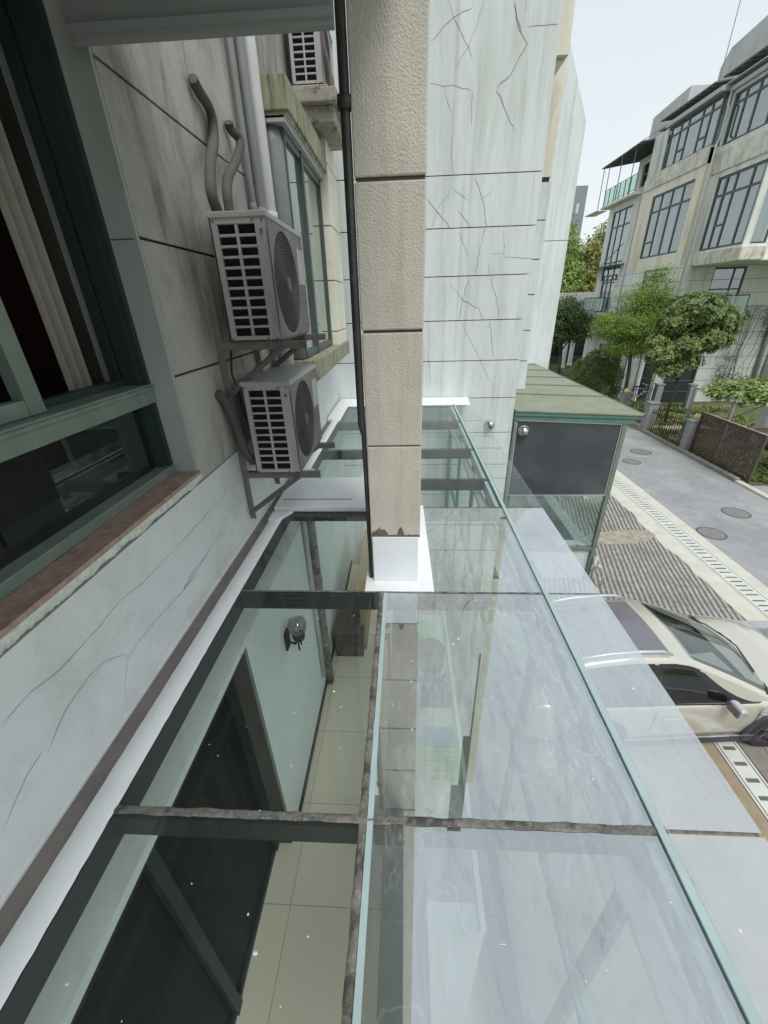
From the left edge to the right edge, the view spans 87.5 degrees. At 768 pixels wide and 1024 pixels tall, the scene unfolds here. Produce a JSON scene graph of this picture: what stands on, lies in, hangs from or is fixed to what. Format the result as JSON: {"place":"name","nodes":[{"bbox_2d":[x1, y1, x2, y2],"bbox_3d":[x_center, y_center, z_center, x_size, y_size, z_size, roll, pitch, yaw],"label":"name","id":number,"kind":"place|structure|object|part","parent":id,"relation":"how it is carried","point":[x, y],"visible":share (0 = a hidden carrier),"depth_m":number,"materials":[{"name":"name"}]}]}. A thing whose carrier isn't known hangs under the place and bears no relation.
{"place":"outdoors","nodes":[
{"label":"outdoors","id":0,"kind":"place"},
{"bbox_2d":[563,185,588,274],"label":"office tower","id":1,"kind":"structure","parent":0,"point":[580,200],"depth_m":119.09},
{"bbox_2d":[567,203,578,250],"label":"window","id":2,"kind":"structure","parent":1,"relation":"in","point":[577,205],"depth_m":119.34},
{"bbox_2d":[629,383,652,403],"bbox_3d":[13.254,-6.125,20.896,1.738,1.036,0.510,-4,27,-4],"label":"bicycle","id":3,"kind":"object","parent":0,"point":[641,393],"visible":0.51,"depth_m":20.89,"materials":[{"name":"silver metal"}]},
{"bbox_2d":[548,362,767,485],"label":"ground","id":4,"kind":"structure","parent":0,"point":[728,405],"depth_m":19.95,"materials":[{"name":"plant"}]},
{"bbox_2d":[0,0,562,1023],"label":"house","id":5,"kind":"structure","parent":4,"relation":"on","point":[126,522],"depth_m":1.79,"materials":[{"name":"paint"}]},
{"bbox_2d":[0,0,202,654],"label":"window","id":6,"kind":"structure","parent":5,"relation":"in","point":[85,472],"depth_m":1.47,"materials":[{"name":"green metal"}]},
{"bbox_2d":[230,340,247,425],"bbox_3d":[-0.915,-0.695,2.618,0.041,0.786,0.214,-3,27,-2],"label":"power cable","id":7,"kind":"object","parent":5,"relation":"attached to","point":[232,375],"visible":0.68,"depth_m":2.46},
{"bbox_2d":[225,37,277,363],"bbox_3d":[-0.921,-2.538,2.568,0.052,4.600,0.052,0,27,3],"label":"drain pipe","id":8,"kind":"object","parent":5,"relation":"attached to","point":[238,107],"visible":0.37,"depth_m":2.56,"materials":[{"name":"grey plastic"}]},
{"bbox_2d":[233,36,285,363],"bbox_3d":[-0.904,-2.611,2.709,0.071,4.600,0.071,0,27,3],"label":"drain pipe","id":9,"kind":"object","parent":5,"relation":"attached to","point":[247,107],"visible":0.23,"depth_m":2.68,"materials":[{"name":"grey plastic"}]},
{"bbox_2d":[204,285,325,403],"bbox_3d":[-0.687,-1.085,2.567,0.525,0.630,0.673,0,27,3],"label":"wall bracket","id":10,"kind":"object","parent":5,"relation":"attached to","point":[293,344],"depth_m":2.31,"materials":[{"name":"metal"}]},
{"bbox_2d":[205,209,309,341],"bbox_3d":[-0.708,-1.403,2.461,0.308,0.600,0.784,0,27,3],"label":"air conditioner","id":11,"kind":"object","parent":10,"relation":"on","point":[259,259],"visible":1,"depth_m":2.17,"materials":[{"name":"metal"}]},
{"bbox_2d":[187,73,222,210],"bbox_3d":[-0.912,-1.879,2.079,0.092,0.606,0.500,-6,28,-9],"label":"refrigerant hose","id":12,"kind":"object","parent":11,"relation":"attached to","point":[201,95],"visible":0.99,"depth_m":2.04,"materials":[{"name":"plastic"}]},
{"bbox_2d":[222,120,244,210],"bbox_3d":[-0.883,-1.997,2.307,0.093,0.537,0.644,-3,27,-3],"label":"refrigerant hose","id":13,"kind":"object","parent":11,"relation":"attached to","point":[234,163],"visible":0.98,"depth_m":2.30,"materials":[{"name":"plastic"}]},
{"bbox_2d":[243,36,294,363],"bbox_3d":[-0.881,-2.685,2.850,0.113,4.600,0.113,0,27,3],"label":"drain pipe","id":14,"kind":"object","parent":5,"relation":"attached to","point":[257,102],"visible":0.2,"depth_m":2.80,"materials":[{"name":"plastic"}]},
{"bbox_2d":[233,433,334,518],"bbox_3d":[-0.666,-0.378,2.933,0.525,0.630,0.673,0,27,3],"label":"wall bracket","id":15,"kind":"object","parent":5,"relation":"attached to","point":[247,475],"depth_m":2.67,"materials":[{"name":"metal"}]},
{"bbox_2d":[239,364,321,472],"bbox_3d":[-0.677,-0.687,2.830,0.308,0.582,0.784,0,27,3],"label":"air conditioner","id":16,"kind":"object","parent":15,"relation":"on","point":[281,403],"visible":0.98,"depth_m":2.55,"materials":[{"name":"metal"}]},
{"bbox_2d":[214,390,254,464],"bbox_3d":[-0.902,-0.504,2.467,0.064,0.506,0.217,12,30,25],"label":"refrigerant hose","id":17,"kind":"object","parent":16,"relation":"attached to","point":[226,404],"visible":0.97,"depth_m":2.42,"materials":[{"name":"plastic"}]},
{"bbox_2d":[260,73,349,379],"bbox_3d":[-0.730,-3.084,4.050,0.285,3.000,2.350,0,27,3],"label":"bay window","id":18,"kind":"structure","parent":5,"relation":"in","point":[303,165],"depth_m":3.86,"materials":[{"name":"concrete"}]},
{"bbox_2d":[292,84,341,150],"bbox_3d":[-0.665,-3.956,4.057,0.515,0.260,0.930,0,27,3],"label":"concrete shelf","id":19,"kind":"object","parent":5,"relation":"attached to","point":[318,102],"visible":0.45,"depth_m":3.73,"materials":[{"name":"concrete"}]},
{"bbox_2d":[287,31,333,85],"bbox_3d":[-0.681,-4.338,3.860,0.308,0.600,0.784,0,27,3],"label":"air conditioner","id":20,"kind":"object","parent":19,"relation":"on","point":[311,57],"visible":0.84,"depth_m":3.61,"materials":[{"name":"metal"}]},
{"bbox_2d":[306,521,333,684],"bbox_3d":[-0.776,0.987,4.825,0.113,3.040,0.113,0,27,3],"label":"drain pipe","id":21,"kind":"object","parent":5,"relation":"attached to","point":[314,554],"visible":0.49,"depth_m":4.74,"materials":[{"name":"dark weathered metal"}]},
{"bbox_2d":[334,0,372,577],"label":"drain pipe","id":22,"kind":"object","parent":5,"relation":"attached to","point":[344,106],"visible":0.98,"depth_m":1.52,"materials":[{"name":"metal"}]},
{"bbox_2d":[0,397,767,1023],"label":"conservatory","id":23,"kind":"object","parent":5,"relation":"attached to","point":[230,909],"visible":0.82,"depth_m":2.01,"materials":[{"name":"glass"}]},
{"bbox_2d":[71,676,279,1023],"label":"glass door","id":24,"kind":"structure","parent":23,"relation":"in","point":[178,951],"depth_m":2.43,"materials":[{"name":"glass"}]},
{"bbox_2d":[283,615,305,650],"bbox_3d":[-0.789,1.091,3.606,0.205,0.335,0.167,0,27,3],"label":"wall lamp","id":25,"kind":"object","parent":23,"relation":"attached to","point":[296,627],"visible":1,"depth_m":3.54,"materials":[{"name":"metal"}]},
{"bbox_2d":[301,521,325,676],"bbox_3d":[-0.808,0.945,4.591,0.060,2.650,0.060,0,27,3],"label":"water pipe","id":26,"kind":"object","parent":23,"relation":"attached to","point":[309,567],"visible":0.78,"depth_m":4.51,"materials":[{"name":"plastic"}]},
{"bbox_2d":[333,609,364,656],"bbox_3d":[-0.489,1.769,6.129,0.420,0.460,0.740,0,27,3],"label":"cabinet","id":27,"kind":"object","parent":23,"relation":"on","point":[348,633],"visible":0.75,"depth_m":5.83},
{"bbox_2d":[355,529,371,648],"bbox_3d":[-0.298,1.197,6.713,0.160,0.930,2.020,0,27,3],"label":"wooden board","id":28,"kind":"object","parent":23,"relation":"on","point":[365,616],"visible":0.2,"depth_m":6.12,"materials":[{"name":"beige wood"}]},
{"bbox_2d":[384,633,390,679],"bbox_3d":[0.048,1.955,5.412,0.110,0.760,0.130,0,27,3],"label":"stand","id":29,"kind":"object","parent":23,"relation":"on","point":[387,636],"visible":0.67,"depth_m":5.33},
{"bbox_2d":[346,0,433,591],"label":"pillar","id":30,"kind":"structure","parent":23,"relation":"on","point":[388,44],"depth_m":1.56,"materials":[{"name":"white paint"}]},
{"bbox_2d":[377,610,430,1023],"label":"long rack","id":31,"kind":"object","parent":23,"relation":"on","point":[404,878],"visible":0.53,"depth_m":1.71,"materials":[{"name":"metal"}]},
{"bbox_2d":[417,612,486,1021],"bbox_3d":[0.459,2.378,3.631,0.340,1.620,2.500,0,27,3],"label":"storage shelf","id":32,"kind":"object","parent":23,"relation":"on","point":[457,930],"visible":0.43,"depth_m":2.40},
{"bbox_2d":[417,620,437,641],"bbox_3d":[0.419,1.219,4.048,0.240,0.160,0.240,0,27,3],"label":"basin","id":33,"kind":"object","parent":32,"relation":"on","point":[429,631],"visible":0.38,"depth_m":3.97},
{"bbox_2d":[418,638,444,674],"bbox_3d":[0.433,1.335,3.735,0.270,0.240,0.270,0,27,3],"label":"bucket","id":34,"kind":"object","parent":32,"relation":"on","point":[426,659],"visible":0.81,"depth_m":3.65,"materials":[{"name":"plastic"}]},
{"bbox_2d":[419,672,450,708],"bbox_3d":[0.441,1.519,3.453,0.283,0.152,0.426,0,27,3],"label":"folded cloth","id":35,"kind":"object","parent":32,"relation":"on","point":[434,694],"visible":0.73,"depth_m":3.40,"materials":[{"name":"fabric"}]},
{"bbox_2d":[420,707,452,727],"bbox_3d":[0.416,1.677,3.225,0.260,0.100,0.180,0,27,3],"label":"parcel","id":36,"kind":"object","parent":32,"relation":"on","point":[430,714],"visible":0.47,"depth_m":3.20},
{"bbox_2d":[421,728,456,747],"bbox_3d":[0.413,1.750,3.074,0.270,0.110,0.145,0,27,3],"label":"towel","id":37,"kind":"object","parent":32,"relation":"on","point":[441,738],"visible":0.55,"depth_m":3.03,"materials":[{"name":"fabric"}]},
{"bbox_2d":[421,747,461,783],"bbox_3d":[0.409,1.836,2.914,0.280,0.104,0.200,0,27,3],"label":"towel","id":38,"kind":"object","parent":32,"relation":"on","point":[441,762],"visible":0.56,"depth_m":2.87,"materials":[{"name":"fabric"}]},
{"bbox_2d":[424,778,459,817],"bbox_3d":[0.383,1.934,2.687,0.243,0.144,0.275,15,32,29],"label":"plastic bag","id":39,"kind":"object","parent":32,"relation":"on","point":[438,794],"visible":0.92,"depth_m":2.64,"materials":[{"name":"plastic"}]},
{"bbox_2d":[485,419,494,428],"bbox_3d":[1.744,-1.435,6.583,0.161,0.161,0.144,0,27,3],"label":"dome lamp","id":40,"kind":"object","parent":5,"relation":"attached to","point":[489,423],"visible":1,"depth_m":6.54,"materials":[{"name":"silver metal"}]},
{"bbox_2d":[503,0,575,507],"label":"terrace house","id":41,"kind":"structure","parent":4,"relation":"on","point":[567,15],"depth_m":6.64,"materials":[{"name":"paint"}]},
{"bbox_2d":[527,42,585,368],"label":"terrace house","id":42,"kind":"structure","parent":4,"relation":"on","point":[569,145],"depth_m":10.39,"materials":[{"name":"paint"}]},
{"bbox_2d":[550,366,572,377],"bbox_3d":[11.314,-7.876,24.351,0.044,0.970,7.503,-1,27,2],"label":"iron fence","id":43,"kind":"object","parent":4,"relation":"on","point":[560,371],"visible":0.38,"depth_m":25.73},
{"bbox_2d":[561,341,567,367],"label":"column","id":44,"kind":"structure","parent":4,"relation":"on","point":[564,353],"depth_m":32.59,"materials":[{"name":"white paint"}]},
{"bbox_2d":[566,341,574,365],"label":"column","id":45,"kind":"structure","parent":4,"relation":"on","point":[570,356],"depth_m":33.85,"materials":[{"name":"white paint"}]},
{"bbox_2d":[549,292,593,362],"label":"building","id":46,"kind":"structure","parent":4,"relation":"on","point":[577,353],"depth_m":35.42,"materials":[{"name":"paint"}]},
{"bbox_2d":[551,343,559,354],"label":"window","id":47,"kind":"structure","parent":46,"relation":"in","point":[555,350],"depth_m":35.67,"materials":[{"name":"black glass"}]},
{"bbox_2d":[574,338,585,354],"bbox_3d":[17.407,-14.727,35.389,1.000,1.600,0.050,0,27,3],"label":"window","id":48,"kind":"structure","parent":46,"relation":"in","point":[579,348],"depth_m":35.50,"materials":[{"name":"black glass"}]},
{"bbox_2d":[552,294,598,374],"bbox_3d":[12.120,-11.779,27.136,4.999,5.614,3.676,0,27,3],"label":"street tree","id":49,"kind":"object","parent":4,"relation":"on","point":[572,316],"visible":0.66,"depth_m":26.08,"materials":[{"name":"green plant"}]},
{"bbox_2d":[560,211,594,292],"bbox_3d":[16.413,-21.690,38.775,7.483,12.321,5.756,-10,29,-16],"label":"background tree","id":50,"kind":"object","parent":4,"relation":"on","point":[571,270],"visible":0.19,"depth_m":36.82,"materials":[{"name":"green plant"}]},
{"bbox_2d":[570,219,607,291],"bbox_3d":[19.730,-21.876,39.601,6.210,11.725,5.390,0,27,3],"label":"background tree","id":51,"kind":"object","parent":4,"relation":"on","point":[591,256],"visible":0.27,"depth_m":37.50,"materials":[{"name":"green plant"}]},
{"bbox_2d":[568,346,625,398],"bbox_3d":[10.908,-6.864,20.695,2.746,3.178,2.589,0,27,3],"label":"round bush","id":52,"kind":"object","parent":4,"relation":"on","point":[595,372],"visible":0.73,"depth_m":19.94,"materials":[{"name":"green plant"}]},
{"bbox_2d":[600,385,610,395],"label":"fence pillar","id":53,"kind":"structure","parent":4,"relation":"on","point":[603,386],"depth_m":19.98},
{"bbox_2d":[498,494,746,620],"bbox_3d":[4.377,0.572,9.534,4.117,0.008,5.800,0,27,3],"label":"parking pad","id":54,"kind":"object","parent":4,"relation":"on","point":[654,571],"visible":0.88,"depth_m":8.21,"materials":[{"name":"concrete"}]},
{"bbox_2d":[499,363,646,577],"bbox_3d":[3.373,-1.600,10.052,2.080,3.447,6.380,0,27,3],"label":"porch","id":55,"kind":"object","parent":54,"relation":"on","point":[571,443],"visible":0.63,"depth_m":7.00,"materials":[{"name":"green metal"}]},
{"bbox_2d":[518,425,528,436],"bbox_3d":[2.325,-1.341,6.662,0.186,0.186,0.166,0,27,3],"label":"dome lamp","id":56,"kind":"object","parent":55,"relation":"attached to","point":[523,430],"visible":1,"depth_m":6.61,"materials":[{"name":"silver metal"}]},
{"bbox_2d":[590,556,603,586],"bbox_3d":[4.122,1.173,7.744,0.095,0.600,0.265,-8,28,-13],"label":"garden tap","id":57,"kind":"object","parent":54,"relation":"on","point":[595,566],"visible":0.97,"depth_m":7.72,"materials":[{"name":"metal"}]},
{"bbox_2d":[585,530,654,543],"bbox_3d":[5.538,0.591,9.420,1.770,0.014,0.589,-5,27,-7],"label":"concrete patch","id":58,"kind":"object","parent":54,"relation":"on","point":[622,536],"visible":0.84,"depth_m":9.41,"materials":[{"name":"concrete"}]},
{"bbox_2d":[479,581,767,1023],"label":"yard","id":59,"kind":"structure","parent":4,"relation":"on","point":[582,906],"depth_m":3.75,"materials":[{"name":"concrete"}]},
{"bbox_2d":[494,594,767,754],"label":"parked car","id":60,"kind":"object","parent":59,"relation":"on","point":[710,673],"visible":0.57,"depth_m":4.79,"materials":[{"name":"paint"}]},
{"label":"side window","id":61,"kind":"part","parent":60,"relation":"part of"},
{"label":"side window","id":62,"kind":"part","parent":60,"relation":"part of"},
{"bbox_2d":[610,485,767,620],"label":"concrete border","id":63,"kind":"object","parent":59,"relation":"on","point":[736,601],"visible":0.33,"depth_m":8.46,"materials":[{"name":"concrete"}]},
{"bbox_2d":[630,742,767,969],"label":"stone paving","id":64,"kind":"structure","parent":59,"relation":"on","point":[742,795],"depth_m":4.53,"materials":[{"name":"stone"}]},
{"bbox_2d":[713,734,767,819],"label":"drain channel","id":65,"kind":"object","parent":59,"relation":"on","point":[747,773],"visible":0.8,"depth_m":4.70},
{"bbox_2d":[739,621,767,629],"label":"stone kerb","id":66,"kind":"structure","parent":59,"relation":"on","point":[762,625],"depth_m":6.77,"materials":[{"name":"stone"}]},
{"bbox_2d":[618,357,633,397],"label":"column","id":67,"kind":"structure","parent":4,"relation":"on","point":[623,383],"depth_m":21.99,"materials":[{"name":"white paint"}]},
{"bbox_2d":[587,260,684,391],"bbox_3d":[11.387,-7.727,18.378,4.279,6.491,2.953,0,27,3],"label":"garden tree","id":68,"kind":"object","parent":4,"relation":"on","point":[643,310],"visible":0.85,"depth_m":17.57,"materials":[{"name":"green plant"}]},
{"bbox_2d":[631,354,644,400],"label":"column","id":69,"kind":"structure","parent":4,"relation":"on","point":[640,372],"depth_m":21.28,"materials":[{"name":"white paint"}]},
{"bbox_2d":[640,401,660,428],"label":"fence pillar","id":70,"kind":"structure","parent":4,"relation":"on","point":[650,407],"depth_m":16.47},
{"bbox_2d":[649,409,685,443],"bbox_3d":[10.944,-3.283,15.498,0.044,0.950,2.300,0,27,3],"label":"iron fence","id":71,"kind":"object","parent":70,"relation":"attached to","point":[661,415],"visible":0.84,"depth_m":15.46,"materials":[{"name":"metal"}]},
{"bbox_2d":[651,383,665,401],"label":"fence pillar","id":72,"kind":"structure","parent":4,"relation":"on","point":[658,392],"depth_m":19.86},
{"bbox_2d":[609,386,655,406],"bbox_3d":[12.355,-5.787,20.191,2.282,1.020,0.039,1,27,5],"label":"iron fence","id":73,"kind":"object","parent":72,"relation":"attached to","point":[637,394],"visible":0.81,"depth_m":20.10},
{"bbox_2d":[645,428,678,445],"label":"grass","id":74,"kind":"structure","parent":4,"relation":"on","point":[667,439],"depth_m":15.52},
{"bbox_2d":[578,15,767,401],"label":"town house","id":75,"kind":"structure","parent":4,"relation":"on","point":[693,207],"depth_m":18.89,"materials":[{"name":"paint"}]},
{"bbox_2d":[597,274,617,311],"bbox_3d":[14.478,-14.145,26.065,0.070,2.170,1.800,0,27,3],"label":"window","id":76,"kind":"structure","parent":75,"relation":"in","point":[607,276],"depth_m":26.06,"materials":[{"name":"glass"}]},
{"bbox_2d":[601,204,633,281],"bbox_3d":[14.519,-16.456,24.782,0.295,3.750,2.450,0,27,3],"label":"window","id":77,"kind":"structure","parent":75,"relation":"in","point":[618,226],"depth_m":25.01,"materials":[{"name":"glass"}]},
{"bbox_2d":[620,358,627,389],"bbox_3d":[14.291,-8.234,23.556,0.130,2.280,0.860,0,27,3],"label":"front door","id":78,"kind":"structure","parent":75,"relation":"in","point":[626,358],"depth_m":23.78,"materials":[{"name":"green metal"}]},
{"bbox_2d":[642,268,665,292],"bbox_3d":[14.216,-12.136,21.144,0.070,1.130,2.000,0,27,3],"label":"window","id":79,"kind":"structure","parent":75,"relation":"in","point":[663,268],"depth_m":21.44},
{"bbox_2d":[640,179,695,258],"bbox_3d":[14.269,-14.507,20.139,0.300,2.800,3.500,0,27,3],"label":"window","id":80,"kind":"structure","parent":75,"relation":"in","point":[677,202],"depth_m":20.30,"materials":[{"name":"glass"}]},
{"bbox_2d":[660,366,696,401],"bbox_3d":[15.364,-6.935,20.959,1.530,2.300,0.080,0,27,3],"label":"garden door","id":81,"kind":"structure","parent":75,"relation":"in","point":[688,375],"depth_m":21.07,"materials":[{"name":"metal"}]},
{"bbox_2d":[663,91,729,168],"bbox_3d":[14.221,-17.260,18.377,0.300,1.690,3.700,0,27,3],"label":"window","id":82,"kind":"structure","parent":75,"relation":"in","point":[702,130],"depth_m":18.09,"materials":[{"name":"glass"}]},
{"bbox_2d":[709,266,747,305],"bbox_3d":[16.109,-10.481,19.054,1.450,2.010,0.070,0,27,3],"label":"window","id":83,"kind":"structure","parent":75,"relation":"in","point":[745,267],"depth_m":18.85,"materials":[{"name":"glass"}]},
{"bbox_2d":[719,0,740,80],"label":"antenna","id":84,"kind":"object","parent":75,"relation":"on","point":[730,39],"visible":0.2,"depth_m":18.02,"materials":[{"name":"grey metal"}]},
{"bbox_2d":[699,159,767,251],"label":"window","id":85,"kind":"structure","parent":75,"relation":"in","point":[740,189],"depth_m":16.51,"materials":[{"name":"glass"}]},
{"bbox_2d":[711,305,767,401],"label":"climbing vine","id":86,"kind":"object","parent":75,"relation":"attached to","point":[734,366],"visible":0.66,"depth_m":20.02,"materials":[{"name":"green plant"}]},
{"bbox_2d":[722,74,767,145],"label":"window","id":87,"kind":"structure","parent":75,"relation":"in","point":[752,114],"depth_m":15.67,"materials":[{"name":"glass"}]},
{"bbox_2d":[743,178,767,242],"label":"window","id":88,"kind":"structure","parent":75,"relation":"in","point":[761,226],"depth_m":15.66,"materials":[{"name":"glass"}]},
{"bbox_2d":[628,423,740,481],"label":"kerb","id":89,"kind":"structure","parent":4,"relation":"on","point":[716,469],"depth_m":13.92,"materials":[{"name":"concrete"}]},
{"bbox_2d":[613,475,767,617],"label":"drain channel","id":90,"kind":"object","parent":4,"relation":"on","point":[750,594],"visible":0.71,"depth_m":8.77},
{"bbox_2d":[682,383,698,407],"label":"fence pillar","id":91,"kind":"structure","parent":4,"relation":"on","point":[688,397],"depth_m":19.87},
{"bbox_2d":[659,386,688,406],"bbox_3d":[14.450,-5.766,20.034,1.280,1.020,0.038,0,27,3],"label":"iron fence","id":92,"kind":"object","parent":91,"relation":"attached to","point":[674,396],"visible":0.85,"depth_m":20.02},
{"bbox_2d":[615,469,767,597],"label":"concrete edge","id":93,"kind":"object","parent":4,"relation":"on","point":[750,579],"depth_m":9.21,"materials":[{"name":"concrete"}]},
{"bbox_2d":[630,404,767,481],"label":"ground cover","id":94,"kind":"object","parent":4,"relation":"on","point":[744,420],"visible":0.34,"depth_m":17.35,"materials":[{"name":"green plant"}]},
{"bbox_2d":[678,374,767,456],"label":"pergola","id":95,"kind":"object","parent":4,"relation":"on","point":[747,391],"visible":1,"depth_m":13.15,"materials":[{"name":"green plant"}]},
{"bbox_2d":[735,480,767,499],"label":"kerb","id":96,"kind":"structure","parent":4,"relation":"on","point":[752,489],"depth_m":11.48,"materials":[{"name":"concrete"}]},
{"bbox_2d":[742,428,767,451],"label":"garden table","id":97,"kind":"object","parent":4,"relation":"on","point":[764,430],"visible":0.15,"depth_m":14.24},
{"bbox_2d":[748,406,767,445],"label":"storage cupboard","id":98,"kind":"object","parent":4,"relation":"on","point":[762,423],"visible":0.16,"depth_m":14.62,"materials":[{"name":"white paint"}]},
{"bbox_2d":[753,486,767,493],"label":"garden drive","id":99,"kind":"structure","parent":4,"relation":"on","point":[764,489],"depth_m":11.59,"materials":[{"name":"concrete"}]},
{"bbox_2d":[570,0,767,254],"label":"sky","id":100,"kind":"structure","parent":0,"point":[633,58],"materials":[{"name":"white"}]},
{"bbox_2d":[634,417,707,429],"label":"footpath","id":101,"kind":"structure","parent":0,"point":[667,424],"depth_m":17.46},
{"bbox_2d":[619,388,632,405],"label":"fence pillar","id":102,"kind":"structure","parent":101,"relation":"on","point":[625,396],"depth_m":18.41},
{"bbox_2d":[643,290,751,421],"bbox_3d":[11.927,-5.883,16.082,3.650,5.299,2.293,0,27,3],"label":"magnolia tree","id":103,"kind":"object","parent":101,"relation":"on","point":[692,327],"visible":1,"depth_m":14.99,"materials":[{"name":"green plant"}]},
{"bbox_2d":[617,425,767,586],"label":"road","id":104,"kind":"structure","parent":0,"point":[691,493],"depth_m":11.21,"materials":[{"name":"asphalt"}]},
{"bbox_2d":[622,459,640,464],"bbox_3d":[8.499,-1.731,13.759,0.580,0.009,0.580,0,27,3],"label":"manhole cover","id":105,"kind":"object","parent":104,"relation":"on","point":[632,461],"visible":1,"depth_m":13.75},
{"bbox_2d":[630,449,651,454],"bbox_3d":[9.355,-2.192,14.603,0.700,0.009,0.700,0,27,3],"label":"manhole cover","id":106,"kind":"object","parent":104,"relation":"on","point":[641,451],"visible":1,"depth_m":14.60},
{"bbox_2d":[696,527,727,539],"bbox_3d":[7.751,0.498,9.485,0.620,0.009,0.620,0,27,3],"label":"manhole cover","id":107,"kind":"object","parent":104,"relation":"on","point":[712,533],"visible":1,"depth_m":9.47,"materials":[{"name":"metal"}]},
{"bbox_2d":[721,507,751,518],"bbox_3d":[9.089,0.014,10.347,0.640,0.009,0.640,0,27,3],"label":"manhole cover","id":108,"kind":"object","parent":104,"relation":"on","point":[736,512],"visible":1,"depth_m":10.34,"materials":[{"name":"metal"}]},
{"bbox_2d":[665,433,767,452],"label":"pavement","id":109,"kind":"structure","parent":0,"point":[709,442],"depth_m":15.52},
{"bbox_2d":[679,418,698,450],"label":"fence pillar","id":110,"kind":"structure","parent":109,"relation":"on","point":[688,433],"depth_m":14.19,"materials":[{"name":"concrete"}]},
{"bbox_2d":[689,411,767,483],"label":"lattice gate","id":111,"kind":"structure","parent":110,"relation":"attached to","point":[738,427],"depth_m":12.62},
{"bbox_2d":[694,413,700,418],"bbox_3d":[11.300,-2.977,14.656,0.220,1.260,0.220,0,27,3],"label":"globe lamp","id":112,"kind":"object","parent":109,"relation":"on","point":[697,415],"visible":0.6,"depth_m":14.36,"materials":[{"name":"glass"}]},
{"bbox_2d":[737,741,767,781],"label":"paving","id":113,"kind":"structure","parent":0,"point":[757,756],"depth_m":4.88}
]}

